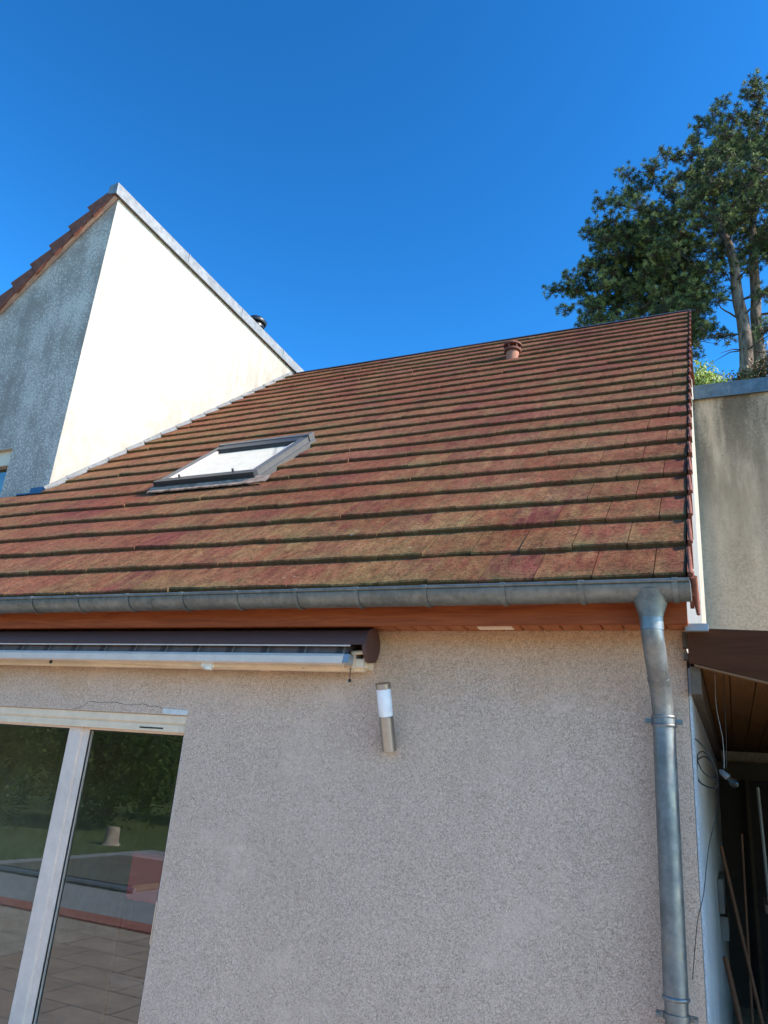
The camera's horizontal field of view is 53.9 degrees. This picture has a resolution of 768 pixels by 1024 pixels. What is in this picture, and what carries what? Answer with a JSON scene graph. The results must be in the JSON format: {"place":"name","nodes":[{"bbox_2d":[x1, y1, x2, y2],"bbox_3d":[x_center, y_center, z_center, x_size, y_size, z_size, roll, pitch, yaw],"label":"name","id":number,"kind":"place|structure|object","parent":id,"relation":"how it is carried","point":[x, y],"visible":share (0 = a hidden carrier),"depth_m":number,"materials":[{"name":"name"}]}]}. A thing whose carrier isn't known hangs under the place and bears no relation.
{"place":"outdoors","nodes":[
{"label":"outdoors","id":0,"kind":"place"},
{"bbox_2d":[0,0,767,380],"label":"sky","id":1,"kind":"structure","parent":0,"point":[367,180],"materials":[{"name":"blue"}]},
{"bbox_2d":[733,1005,767,1023],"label":"patio","id":2,"kind":"structure","parent":0,"point":[746,1014],"depth_m":7.34,"materials":[{"name":"grey concrete"}]},
{"bbox_2d":[687,629,767,1014],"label":"carport","id":3,"kind":"object","parent":2,"relation":"on","point":[732,664],"visible":0.95,"depth_m":7.63,"materials":[{"name":"brown paint"}]},
{"bbox_2d":[715,689,724,768],"bbox_3d":[1.583,0.984,3.566,0.022,0.430,0.003,-4,-21,24],"label":"wire","id":4,"kind":"object","parent":3,"relation":"hanging from","point":[719,723],"visible":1,"depth_m":3.56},
{"bbox_2d":[719,769,732,779],"bbox_3d":[1.581,1.220,3.461,0.036,0.078,0.087,20,-25,-37],"label":"bulb","id":5,"kind":"object","parent":4,"relation":"hanging from","point":[724,774],"visible":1,"depth_m":3.47,"materials":[{"name":"glass"}]},
{"bbox_2d":[724,693,726,768],"bbox_3d":[1.606,0.983,3.556,0.021,0.430,0.003,-4,-21,24],"label":"wire","id":6,"kind":"object","parent":3,"relation":"hanging from","point":[726,737],"visible":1,"depth_m":3.53,"materials":[{"name":"white plastic"}]},
{"bbox_2d":[723,957,743,1023],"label":"stick","id":7,"kind":"object","parent":2,"relation":"on","point":[733,991],"visible":1,"depth_m":4.21,"materials":[{"name":"brown wood"}]},
{"bbox_2d":[719,846,763,1023],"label":"stick","id":8,"kind":"object","parent":2,"relation":"on","point":[742,939],"visible":1,"depth_m":4.32,"materials":[{"name":"brown wood"}]},
{"bbox_2d":[741,834,753,1023],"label":"stick","id":9,"kind":"object","parent":2,"relation":"on","point":[747,934],"visible":1,"depth_m":4.58,"materials":[{"name":"brown wood"}]},
{"bbox_2d":[756,787,767,900],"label":"metal pole","id":10,"kind":"object","parent":2,"relation":"on","point":[762,833],"visible":1,"depth_m":4.42,"materials":[{"name":"grey metal"}]},
{"label":"ground","id":11,"kind":"structure","parent":0,"visible":0},
{"bbox_2d":[0,182,303,954],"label":"tall wing","id":12,"kind":"structure","parent":11,"relation":"on","point":[127,320],"depth_m":9.10,"materials":[{"name":"stucco"},{"name":"concrete tile"},{"name":"zinc"}]},
{"bbox_2d":[0,451,11,493],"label":"window","id":13,"kind":"structure","parent":12,"relation":"in","point":[5,456],"depth_m":8.75,"materials":[{"name":"beige paint"}]},
{"bbox_2d":[0,309,732,1023],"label":"house","id":14,"kind":"structure","parent":11,"relation":"on","point":[496,545],"depth_m":4.11,"materials":[{"name":"tile"}]},
{"bbox_2d":[0,706,186,1023],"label":"sliding door","id":15,"kind":"structure","parent":14,"relation":"in","point":[81,725],"depth_m":4.64,"materials":[{"name":"beige paint"}]},
{"bbox_2d":[99,851,163,1023],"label":"chair","id":16,"kind":"object","parent":14,"relation":"in","point":[144,877],"visible":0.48,"depth_m":4.66,"materials":[{"name":"red fabric"}]},
{"bbox_2d":[0,629,379,681],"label":"awning","id":17,"kind":"object","parent":14,"relation":"attached to","point":[350,651],"visible":1,"depth_m":4.42,"materials":[{"name":"metal"}]},
{"bbox_2d":[375,682,396,751],"bbox_3d":[0.011,1.062,3.922,0.080,0.351,0.185,-8,-23,32],"label":"wall lamp","id":18,"kind":"object","parent":14,"relation":"attached to","point":[385,711],"visible":1,"depth_m":3.89,"materials":[{"name":"metal"}]},
{"bbox_2d":[695,738,718,788],"bbox_3d":[1.495,1.164,3.508,0.100,0.225,0.058,-4,-21,24],"label":"cable","id":19,"kind":"object","parent":14,"relation":"attached to","point":[711,763],"visible":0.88,"depth_m":3.51,"materials":[{"name":"black plastic"}]},
{"bbox_2d":[692,777,718,979],"bbox_3d":[1.423,1.540,3.221,0.333,0.791,0.107,20,-25,-38],"label":"wire","id":20,"kind":"object","parent":19,"relation":"hanging from","point":[705,879],"visible":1,"depth_m":3.12,"materials":[{"name":"black plastic"}]},
{"bbox_2d":[697,751,717,779],"bbox_3d":[1.507,1.180,3.519,0.087,0.125,0.017,-4,-21,24],"label":"cable","id":21,"kind":"object","parent":14,"relation":"attached to","point":[700,766],"visible":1,"depth_m":3.52,"materials":[{"name":"black plastic"}]},
{"bbox_2d":[717,871,729,940],"bbox_3d":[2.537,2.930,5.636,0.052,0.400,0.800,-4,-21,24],"label":"switch box","id":22,"kind":"object","parent":14,"relation":"attached to","point":[724,922],"visible":0.99,"depth_m":5.35,"materials":[{"name":"grey plastic"}]},
{"bbox_2d":[542,210,719,363],"bbox_3d":[7.524,-0.160,22.784,5.637,20.447,3.893,-4,-21,24],"label":"pine tree","id":23,"kind":"object","parent":11,"relation":"on","point":[598,304],"visible":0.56,"depth_m":24.44,"materials":[{"name":"green plant"}]},
{"bbox_2d":[578,143,767,377],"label":"pine tree","id":24,"kind":"object","parent":11,"relation":"on","point":[691,200],"visible":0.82,"depth_m":23.40,"materials":[{"name":"green plant"}]},
{"bbox_2d":[694,359,730,385],"bbox_3d":[7.940,2.102,18.363,1.710,13.314,2.081,17,-23,-32],"label":"leafy tree","id":25,"kind":"object","parent":11,"relation":"on","point":[703,377],"visible":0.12,"depth_m":19.76,"materials":[{"name":"green plant"}]},
{"bbox_2d":[681,67,767,376],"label":"pine tree","id":26,"kind":"object","parent":11,"relation":"on","point":[750,143],"visible":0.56,"depth_m":24.73,"materials":[{"name":"green plant"}]},
{"bbox_2d":[692,377,767,964],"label":"flat roofed building","id":27,"kind":"structure","parent":11,"relation":"on","point":[731,429],"depth_m":9.39,"materials":[{"name":"stone"}]},
{"bbox_2d":[716,367,760,381],"bbox_3d":[8.657,2.282,18.435,1.984,13.137,1.794,-4,-21,24],"label":"leafy tree","id":28,"kind":"object","parent":11,"relation":"on","point":[742,375],"visible":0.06,"depth_m":20.17,"materials":[{"name":"green plant"}]},
{"bbox_2d":[744,341,767,377],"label":"leafy tree","id":29,"kind":"object","parent":11,"relation":"on","point":[762,369],"visible":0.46,"depth_m":20.30,"materials":[{"name":"green plant"}]}
]}

